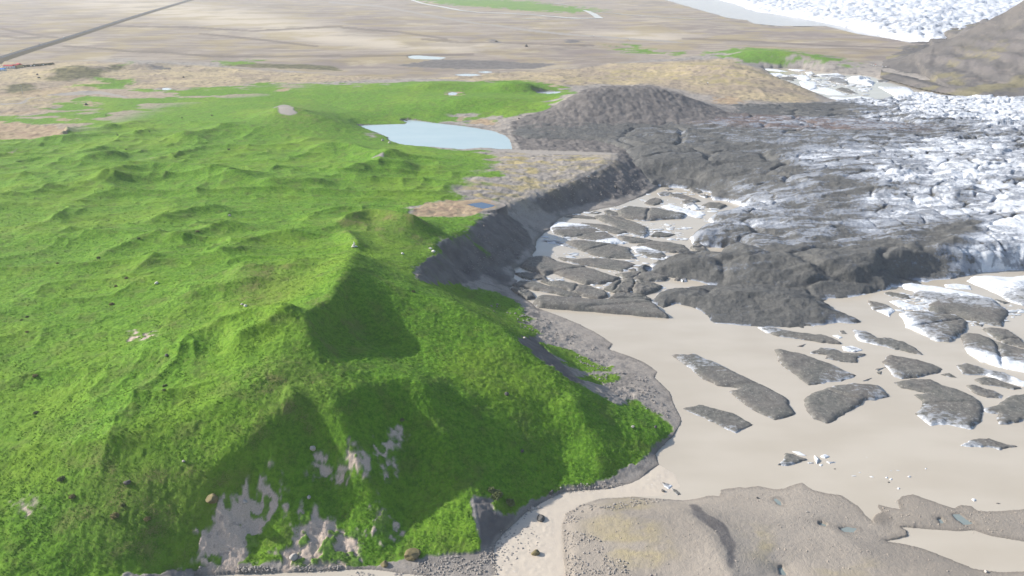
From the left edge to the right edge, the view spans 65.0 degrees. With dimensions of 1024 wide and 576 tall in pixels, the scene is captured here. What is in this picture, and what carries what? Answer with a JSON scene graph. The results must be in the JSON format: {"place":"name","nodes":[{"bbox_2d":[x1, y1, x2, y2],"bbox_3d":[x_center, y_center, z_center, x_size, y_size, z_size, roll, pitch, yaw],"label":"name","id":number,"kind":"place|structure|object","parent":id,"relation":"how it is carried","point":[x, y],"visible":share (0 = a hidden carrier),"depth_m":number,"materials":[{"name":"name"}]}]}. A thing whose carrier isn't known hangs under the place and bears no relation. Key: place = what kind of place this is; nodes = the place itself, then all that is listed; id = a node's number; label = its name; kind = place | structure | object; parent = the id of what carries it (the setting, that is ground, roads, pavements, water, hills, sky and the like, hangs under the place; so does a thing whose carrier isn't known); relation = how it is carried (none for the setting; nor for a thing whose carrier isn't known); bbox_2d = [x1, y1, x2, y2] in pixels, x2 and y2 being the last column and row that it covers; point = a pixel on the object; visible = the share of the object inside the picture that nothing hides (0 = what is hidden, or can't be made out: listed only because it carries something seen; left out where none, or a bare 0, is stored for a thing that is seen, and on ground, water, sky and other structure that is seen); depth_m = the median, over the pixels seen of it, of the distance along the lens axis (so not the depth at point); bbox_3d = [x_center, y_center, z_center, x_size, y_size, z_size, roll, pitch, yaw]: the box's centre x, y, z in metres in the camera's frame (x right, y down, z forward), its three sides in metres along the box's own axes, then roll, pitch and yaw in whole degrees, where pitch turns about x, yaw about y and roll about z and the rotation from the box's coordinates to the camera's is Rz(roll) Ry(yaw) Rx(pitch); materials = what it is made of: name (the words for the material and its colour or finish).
{"place":"outdoors","nodes":[
{"label":"outdoors","id":0,"kind":"place"},
{"bbox_2d":[0,0,192,63],"bbox_3d":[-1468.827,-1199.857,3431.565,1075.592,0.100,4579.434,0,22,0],"label":"road","id":1,"kind":"structure","parent":0,"point":[15,52],"depth_m":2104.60,"materials":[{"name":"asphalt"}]},
{"bbox_2d":[408,55,444,58],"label":"pond","id":2,"kind":"structure","parent":0,"point":[420,57],"depth_m":1619.08,"materials":[{"name":"liquid"}]},
{"bbox_2d":[456,74,477,75],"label":"pond","id":3,"kind":"structure","parent":0,"point":[467,74],"depth_m":1363.87,"materials":[{"name":"liquid"}]},
{"bbox_2d":[467,202,494,208],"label":"pond","id":4,"kind":"structure","parent":0,"point":[482,205],"depth_m":595.91,"materials":[{"name":"blue liquid"}]},
{"bbox_2d":[412,0,571,17],"bbox_3d":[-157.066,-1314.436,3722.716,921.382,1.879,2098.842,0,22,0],"label":"stream","id":5,"kind":"structure","parent":0,"point":[483,12],"depth_m":3172.17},
{"bbox_2d":[0,0,1023,575],"bbox_3d":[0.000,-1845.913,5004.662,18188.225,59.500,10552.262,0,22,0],"label":"ground","id":6,"kind":"structure","parent":0,"point":[300,86],"depth_m":404.36,"materials":[{"name":"plant"}]},
{"bbox_2d":[3,64,14,67],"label":"house","id":7,"kind":"structure","parent":6,"relation":"on","point":[9,66],"depth_m":1449.56,"materials":[{"name":"concrete"}]},
{"bbox_2d":[23,62,53,66],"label":"hedge","id":8,"kind":"object","parent":6,"relation":"on","point":[38,64],"visible":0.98,"depth_m":1489.70,"materials":[{"name":"plant"}]},
{"bbox_2d":[57,475,64,480],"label":"shrub","id":9,"kind":"object","parent":6,"relation":"on","point":[60,478],"visible":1,"depth_m":280.18,"materials":[{"name":"green plant"}]},
{"bbox_2d":[205,493,217,503],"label":"boulder","id":10,"kind":"object","parent":6,"relation":"on","point":[212,498],"visible":1,"depth_m":277.74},
{"bbox_2d":[289,553,297,560],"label":"boulder","id":11,"kind":"object","parent":6,"relation":"on","point":[293,557],"visible":1,"depth_m":272.42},
{"bbox_2d":[0,147,668,575],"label":"grass","id":12,"kind":"structure","parent":6,"relation":"on","point":[474,307],"depth_m":325.75,"materials":[{"name":"plant"}]},
{"bbox_2d":[110,512,119,518],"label":"shrub","id":13,"kind":"object","parent":12,"relation":"on","point":[116,514],"visible":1,"depth_m":271.20,"materials":[{"name":"green plant"}]},
{"bbox_2d":[143,516,150,521],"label":"shrub","id":14,"kind":"object","parent":12,"relation":"on","point":[147,519],"visible":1,"depth_m":272.04,"materials":[{"name":"green plant"}]},
{"bbox_2d":[490,489,503,500],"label":"shrub","id":15,"kind":"object","parent":12,"relation":"on","point":[499,494],"visible":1,"depth_m":296.83,"materials":[{"name":"green plant"}]},
{"bbox_2d":[506,498,515,505],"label":"shrub","id":16,"kind":"object","parent":12,"relation":"on","point":[510,502],"visible":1,"depth_m":297.56,"materials":[{"name":"green plant"}]},
{"bbox_2d":[380,560,387,566],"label":"boulder","id":17,"kind":"object","parent":6,"relation":"on","point":[384,563],"visible":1,"depth_m":272.07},
{"bbox_2d":[404,548,420,560],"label":"boulder","id":18,"kind":"object","parent":6,"relation":"on","point":[411,554],"visible":1,"depth_m":274.72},
{"bbox_2d":[199,478,664,575],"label":"gravel","id":19,"kind":"structure","parent":6,"relation":"on","point":[243,569],"depth_m":273.40,"materials":[{"name":"gravel"}]},
{"bbox_2d":[362,120,511,148],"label":"tarn","id":20,"kind":"structure","parent":6,"relation":"in","point":[418,133],"depth_m":880.86,"materials":[{"name":"blue liquid"}]},
{"bbox_2d":[488,487,494,492],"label":"shrub","id":21,"kind":"object","parent":6,"relation":"on","point":[491,489],"visible":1,"depth_m":298.44,"materials":[{"name":"green plant"}]},
{"bbox_2d":[458,165,667,417],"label":"gravel","id":22,"kind":"structure","parent":6,"relation":"on","point":[666,414],"depth_m":434.25,"materials":[{"name":"gravel"}]},
{"bbox_2d":[207,68,1023,575],"bbox_3d":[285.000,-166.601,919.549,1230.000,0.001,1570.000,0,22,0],"label":"lagoon","id":23,"kind":"structure","parent":6,"relation":"on","point":[883,440],"depth_m":360.22,"materials":[{"name":"liquid"}]},
{"bbox_2d":[511,287,535,299],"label":"ice floe","id":24,"kind":"object","parent":23,"relation":"on","point":[524,293],"visible":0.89,"depth_m":494.51,"materials":[{"name":"ice"}]},
{"bbox_2d":[515,272,545,279],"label":"ice floe","id":25,"kind":"object","parent":23,"relation":"on","point":[528,276],"visible":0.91,"depth_m":523.29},
{"bbox_2d":[540,278,548,283],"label":"ice floe","id":26,"kind":"object","parent":23,"relation":"on","point":[544,280],"visible":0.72,"depth_m":515.58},
{"bbox_2d":[512,280,581,297],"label":"ice floe","id":27,"kind":"object","parent":23,"relation":"on","point":[535,286],"visible":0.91,"depth_m":503.06,"materials":[{"name":"ice"}]},
{"bbox_2d":[543,240,576,248],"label":"ice floe","id":28,"kind":"object","parent":23,"relation":"on","point":[561,243],"visible":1,"depth_m":584.89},
{"bbox_2d":[520,256,620,284],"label":"ice floe","id":29,"kind":"object","parent":23,"relation":"on","point":[547,266],"visible":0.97,"depth_m":529.91,"materials":[{"name":"ice"}]},
{"bbox_2d":[550,222,599,236],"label":"ice floe","id":30,"kind":"object","parent":23,"relation":"on","point":[563,229],"visible":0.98,"depth_m":614.60,"materials":[{"name":"ice"}]},
{"bbox_2d":[546,280,607,298],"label":"ice floe","id":31,"kind":"object","parent":23,"relation":"on","point":[587,291],"visible":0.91,"depth_m":500.75,"materials":[{"name":"ice"}]},
{"bbox_2d":[565,215,595,218],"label":"ice floe","id":32,"kind":"object","parent":23,"relation":"on","point":[580,216],"visible":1,"depth_m":647.51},
{"bbox_2d":[558,257,635,271],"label":"ice floe","id":33,"kind":"object","parent":23,"relation":"on","point":[611,264],"visible":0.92,"depth_m":545.93,"materials":[{"name":"ice"}]},
{"bbox_2d":[576,231,623,243],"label":"ice floe","id":34,"kind":"object","parent":23,"relation":"on","point":[605,237],"visible":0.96,"depth_m":595.68,"materials":[{"name":"ice"}]},
{"bbox_2d":[532,295,669,318],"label":"ice floe","id":35,"kind":"object","parent":23,"relation":"on","point":[635,307],"visible":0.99,"depth_m":475.39,"materials":[{"name":"ice"}]},
{"bbox_2d":[565,240,636,258],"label":"ice floe","id":36,"kind":"object","parent":23,"relation":"on","point":[605,250],"visible":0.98,"depth_m":571.15,"materials":[{"name":"ice"}]},
{"bbox_2d":[581,223,626,234],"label":"ice floe","id":37,"kind":"object","parent":23,"relation":"on","point":[609,229],"visible":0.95,"depth_m":617.10,"materials":[{"name":"ice"}]},
{"bbox_2d":[604,210,618,215],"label":"ice floe","id":38,"kind":"object","parent":23,"relation":"on","point":[610,212],"visible":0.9,"depth_m":656.87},
{"bbox_2d":[603,278,634,292],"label":"ice floe","id":39,"kind":"object","parent":23,"relation":"on","point":[625,285],"visible":0.83,"depth_m":504.09,"materials":[{"name":"ice"}]},
{"bbox_2d":[594,214,648,237],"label":"ice floe","id":40,"kind":"object","parent":23,"relation":"on","point":[632,227],"visible":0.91,"depth_m":623.37,"materials":[{"name":"ice"}]},
{"bbox_2d":[609,292,651,300],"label":"ice floe","id":41,"kind":"object","parent":23,"relation":"on","point":[617,295],"visible":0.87,"depth_m":489.75,"materials":[{"name":"ice"}]},
{"bbox_2d":[618,235,652,243],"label":"ice floe","id":42,"kind":"object","parent":23,"relation":"on","point":[629,239],"visible":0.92,"depth_m":592.83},
{"bbox_2d":[615,271,667,281],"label":"ice floe","id":43,"kind":"object","parent":23,"relation":"on","point":[648,276],"visible":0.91,"depth_m":521.84,"materials":[{"name":"ice"}]},
{"bbox_2d":[632,279,662,294],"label":"ice floe","id":44,"kind":"object","parent":23,"relation":"on","point":[641,287],"visible":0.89,"depth_m":502.30,"materials":[{"name":"ice"}]},
{"bbox_2d":[631,246,665,258],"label":"ice floe","id":45,"kind":"object","parent":23,"relation":"on","point":[648,252],"visible":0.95,"depth_m":566.81,"materials":[{"name":"ice"}]},
{"bbox_2d":[616,206,685,220],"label":"ice floe","id":46,"kind":"object","parent":23,"relation":"on","point":[640,213],"visible":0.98,"depth_m":649.76,"materials":[{"name":"ice"}]},
{"bbox_2d":[644,197,661,205],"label":"ice floe","id":47,"kind":"object","parent":23,"relation":"on","point":[654,201],"visible":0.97,"depth_m":686.62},
{"bbox_2d":[650,231,674,237],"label":"ice floe","id":48,"kind":"object","parent":23,"relation":"on","point":[658,234],"visible":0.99,"depth_m":604.47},
{"bbox_2d":[637,241,688,252],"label":"ice floe","id":49,"kind":"object","parent":23,"relation":"on","point":[669,247],"visible":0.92,"depth_m":576.45,"materials":[{"name":"ice"}]},
{"bbox_2d":[657,191,671,195],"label":"ice floe","id":50,"kind":"object","parent":23,"relation":"on","point":[664,193],"visible":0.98,"depth_m":712.54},
{"bbox_2d":[662,482,671,488],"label":"ice floe","id":51,"kind":"object","parent":23,"relation":"on","point":[667,485],"visible":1,"depth_m":314.83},
{"bbox_2d":[661,204,705,216],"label":"ice floe","id":52,"kind":"object","parent":23,"relation":"on","point":[692,213],"visible":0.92,"depth_m":663.11,"materials":[{"name":"ice"}]},
{"bbox_2d":[669,193,700,202],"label":"ice floe","id":53,"kind":"object","parent":23,"relation":"on","point":[682,197],"visible":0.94,"depth_m":699.97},
{"bbox_2d":[681,200,699,209],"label":"ice floe","id":54,"kind":"object","parent":23,"relation":"on","point":[690,204],"visible":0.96,"depth_m":677.24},
{"bbox_2d":[688,188,702,193],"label":"ice floe","id":55,"kind":"object","parent":23,"relation":"on","point":[694,190],"visible":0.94,"depth_m":720.66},
{"bbox_2d":[690,243,705,251],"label":"ice floe","id":56,"kind":"object","parent":23,"relation":"on","point":[698,247],"visible":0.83,"depth_m":575.10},
{"bbox_2d":[701,202,726,209],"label":"ice floe","id":57,"kind":"object","parent":23,"relation":"on","point":[718,205],"visible":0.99,"depth_m":675.46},
{"bbox_2d":[683,405,752,432],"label":"ice floe","id":58,"kind":"object","parent":23,"relation":"on","point":[733,422],"visible":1,"depth_m":361.33,"materials":[{"name":"ice"}]},
{"bbox_2d":[671,353,795,419],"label":"ice floe","id":59,"kind":"object","parent":23,"relation":"on","point":[760,399],"visible":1,"depth_m":386.06,"materials":[{"name":"ice"}]},
{"bbox_2d":[526,73,1023,475],"bbox_3d":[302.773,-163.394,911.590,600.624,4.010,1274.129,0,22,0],"label":"slush","id":60,"kind":"object","parent":23,"relation":"on","point":[861,87],"visible":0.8,"depth_m":596.01,"materials":[{"name":"ice"}]},
{"bbox_2d":[765,69,787,71],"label":"ice floe","id":61,"kind":"object","parent":23,"relation":"on","point":[776,70],"visible":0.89,"depth_m":1531.03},
{"bbox_2d":[780,77,796,80],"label":"ice floe","id":62,"kind":"object","parent":23,"relation":"on","point":[788,78],"visible":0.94,"depth_m":1423.49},
{"bbox_2d":[778,453,806,465],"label":"ice floe","id":63,"kind":"object","parent":23,"relation":"on","point":[790,459],"visible":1,"depth_m":330.73,"materials":[{"name":"ice"}]},
{"bbox_2d":[758,327,840,343],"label":"ice floe","id":64,"kind":"object","parent":23,"relation":"on","point":[818,338],"visible":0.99,"depth_m":440.45,"materials":[{"name":"ice"}]},
{"bbox_2d":[795,75,810,80],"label":"ice floe","id":65,"kind":"object","parent":23,"relation":"on","point":[804,77],"visible":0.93,"depth_m":1430.93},
{"bbox_2d":[800,81,816,89],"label":"ice floe","id":66,"kind":"object","parent":23,"relation":"on","point":[808,85],"visible":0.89,"depth_m":1341.53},
{"bbox_2d":[774,349,855,384],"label":"ice floe","id":67,"kind":"object","parent":23,"relation":"on","point":[806,369],"visible":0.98,"depth_m":403.58,"materials":[{"name":"ice"}]},
{"bbox_2d":[810,89,843,94],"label":"ice floe","id":68,"kind":"object","parent":23,"relation":"on","point":[826,92],"visible":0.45,"depth_m":1271.50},
{"bbox_2d":[819,87,838,91],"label":"ice floe","id":69,"kind":"object","parent":23,"relation":"on","point":[824,88],"visible":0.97,"depth_m":1301.59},
{"bbox_2d":[817,73,845,76],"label":"ice floe","id":70,"kind":"object","parent":23,"relation":"on","point":[830,75],"visible":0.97,"depth_m":1458.75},
{"bbox_2d":[810,348,865,362],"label":"ice floe","id":71,"kind":"object","parent":23,"relation":"on","point":[834,354],"visible":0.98,"depth_m":419.20,"materials":[{"name":"ice"}]},
{"bbox_2d":[828,77,847,84],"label":"ice floe","id":72,"kind":"object","parent":23,"relation":"on","point":[837,80],"visible":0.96,"depth_m":1390.69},
{"bbox_2d":[804,383,888,423],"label":"ice floe","id":73,"kind":"object","parent":23,"relation":"on","point":[830,404],"visible":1,"depth_m":375.24,"materials":[{"name":"ice"}]},
{"bbox_2d":[836,87,857,93],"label":"ice floe","id":74,"kind":"object","parent":23,"relation":"on","point":[842,89],"visible":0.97,"depth_m":1287.37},
{"bbox_2d":[830,96,869,99],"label":"ice floe","id":75,"kind":"object","parent":23,"relation":"on","point":[839,98],"visible":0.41,"depth_m":1215.23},
{"bbox_2d":[842,346,861,351],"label":"ice floe","id":76,"kind":"object","parent":23,"relation":"on","point":[850,348],"visible":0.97,"depth_m":425.74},
{"bbox_2d":[845,76,874,85],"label":"ice floe","id":77,"kind":"object","parent":23,"relation":"on","point":[862,80],"visible":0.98,"depth_m":1386.31,"materials":[{"name":"ice"}]},
{"bbox_2d":[867,301,894,316],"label":"ice floe","id":78,"kind":"object","parent":23,"relation":"on","point":[885,309],"visible":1,"depth_m":475.59,"materials":[{"name":"ice"}]},
{"bbox_2d":[852,329,921,354],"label":"ice floe","id":79,"kind":"object","parent":23,"relation":"on","point":[870,338],"visible":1,"depth_m":432.81,"materials":[{"name":"ice"}]},
{"bbox_2d":[879,86,912,95],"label":"ice floe","id":80,"kind":"object","parent":23,"relation":"on","point":[896,91],"visible":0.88,"depth_m":1283.65,"materials":[{"name":"ice"}]},
{"bbox_2d":[884,292,909,298],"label":"ice floe","id":81,"kind":"object","parent":23,"relation":"on","point":[898,295],"visible":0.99,"depth_m":494.26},
{"bbox_2d":[889,301,923,309],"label":"ice floe","id":82,"kind":"object","parent":23,"relation":"on","point":[901,304],"visible":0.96,"depth_m":480.55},
{"bbox_2d":[882,355,941,378],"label":"ice floe","id":83,"kind":"object","parent":23,"relation":"on","point":[899,367],"visible":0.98,"depth_m":404.92,"materials":[{"name":"ice"}]},
{"bbox_2d":[899,311,967,342],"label":"ice floe","id":84,"kind":"object","parent":23,"relation":"on","point":[941,327],"visible":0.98,"depth_m":451.54,"materials":[{"name":"ice"}]},
{"bbox_2d":[894,379,982,429],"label":"ice floe","id":85,"kind":"object","parent":23,"relation":"on","point":[943,405],"visible":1,"depth_m":370.52,"materials":[{"name":"ice"}]},
{"bbox_2d":[941,373,955,377],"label":"ice floe","id":86,"kind":"object","parent":23,"relation":"on","point":[948,375],"visible":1,"depth_m":398.94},
{"bbox_2d":[901,283,1008,326],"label":"ice floe","id":87,"kind":"object","parent":23,"relation":"on","point":[969,306],"visible":0.96,"depth_m":478.15,"materials":[{"name":"ice"}]},
{"bbox_2d":[944,284,971,289],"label":"ice floe","id":88,"kind":"object","parent":23,"relation":"on","point":[959,286],"visible":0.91,"depth_m":507.98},
{"bbox_2d":[966,385,1002,398],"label":"ice floe","id":89,"kind":"object","parent":23,"relation":"on","point":[981,391],"visible":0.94,"depth_m":382.51,"materials":[{"name":"ice"}]},
{"bbox_2d":[961,438,1016,449],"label":"ice floe","id":90,"kind":"object","parent":23,"relation":"on","point":[987,442],"visible":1,"depth_m":341.16,"materials":[{"name":"ice"}]},
{"bbox_2d":[956,363,1023,386],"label":"ice floe","id":91,"kind":"object","parent":23,"relation":"on","point":[967,369],"visible":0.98,"depth_m":399.96,"materials":[{"name":"ice"}]},
{"bbox_2d":[960,333,1023,372],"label":"ice floe","id":92,"kind":"object","parent":23,"relation":"on","point":[984,349],"visible":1,"depth_m":419.56,"materials":[{"name":"ice"}]},
{"bbox_2d":[967,276,1023,305],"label":"ice floe","id":93,"kind":"object","parent":23,"relation":"on","point":[1010,289],"visible":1,"depth_m":505.33,"materials":[{"name":"ice"}]},
{"bbox_2d":[974,377,1020,389],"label":"ice floe","id":94,"kind":"object","parent":23,"relation":"on","point":[989,381],"visible":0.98,"depth_m":390.84,"materials":[{"name":"ice"}]},
{"bbox_2d":[995,299,1009,303],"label":"ice floe","id":95,"kind":"object","parent":23,"relation":"on","point":[1000,301],"visible":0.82,"depth_m":485.64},
{"bbox_2d":[982,327,1023,347],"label":"ice floe","id":96,"kind":"object","parent":23,"relation":"on","point":[1005,336],"visible":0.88,"depth_m":438.61,"materials":[{"name":"ice"}]},
{"bbox_2d":[983,394,1023,424],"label":"ice floe","id":97,"kind":"object","parent":23,"relation":"on","point":[1009,410],"visible":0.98,"depth_m":366.54,"materials":[{"name":"ice"}]},
{"bbox_2d":[511,92,1023,327],"bbox_3d":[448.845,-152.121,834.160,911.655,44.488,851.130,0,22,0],"label":"glacier","id":98,"kind":"object","parent":6,"relation":"on","point":[845,198],"visible":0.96,"depth_m":644.72,"materials":[{"name":"ice"}]},
{"bbox_2d":[778,567,785,574],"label":"pool","id":99,"kind":"structure","parent":6,"relation":"on","point":[781,570],"depth_m":268.97,"materials":[{"name":"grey liquid"}]},
{"bbox_2d":[667,0,911,42],"bbox_3d":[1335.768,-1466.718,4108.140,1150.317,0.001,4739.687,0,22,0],"label":"lagoon","id":100,"kind":"structure","parent":6,"relation":"on","point":[726,9],"depth_m":2970.40,"materials":[{"name":"liquid"}]},
{"bbox_2d":[569,493,1022,575],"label":"gravel","id":101,"kind":"structure","parent":6,"relation":"on","point":[820,534],"depth_m":286.93,"materials":[{"name":"gravel"}]},
{"bbox_2d":[841,527,855,532],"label":"pool","id":102,"kind":"structure","parent":101,"relation":"on","point":[847,529],"depth_m":289.84,"materials":[{"name":"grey liquid"}]},
{"bbox_2d":[953,514,971,524],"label":"pool","id":103,"kind":"structure","parent":101,"relation":"on","point":[961,519],"depth_m":295.91,"materials":[{"name":"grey liquid"}]},
{"bbox_2d":[722,0,1023,41],"bbox_3d":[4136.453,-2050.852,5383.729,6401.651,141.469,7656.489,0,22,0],"label":"glacier","id":104,"kind":"object","parent":6,"relation":"on","point":[917,20],"visible":0.81,"depth_m":2736.69,"materials":[{"name":"ice"}]},
{"bbox_2d":[537,91,559,93],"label":"pond","id":105,"kind":"structure","parent":0,"point":[548,92],"depth_m":1126.97,"materials":[{"name":"liquid"}]},
{"bbox_2d":[492,465,679,575],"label":"river","id":106,"kind":"structure","parent":0,"point":[548,560],"depth_m":290.84,"materials":[{"name":"liquid"}]},
{"bbox_2d":[531,549,539,555],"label":"boulder","id":107,"kind":"object","parent":106,"relation":"in","point":[535,552],"visible":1,"depth_m":277.86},
{"bbox_2d":[537,514,544,521],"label":"boulder","id":108,"kind":"object","parent":106,"relation":"in","point":[540,517],"visible":1,"depth_m":295.43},
{"bbox_2d":[583,10,601,17],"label":"stream","id":109,"kind":"structure","parent":0,"point":[595,15],"depth_m":2973.63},
{"bbox_2d":[880,1,1023,96],"bbox_3d":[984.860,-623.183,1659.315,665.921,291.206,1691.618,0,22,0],"label":"mountain","id":110,"kind":"structure","parent":0,"point":[984,57],"depth_m":1374.32,"materials":[{"name":"stone"}]}
]}

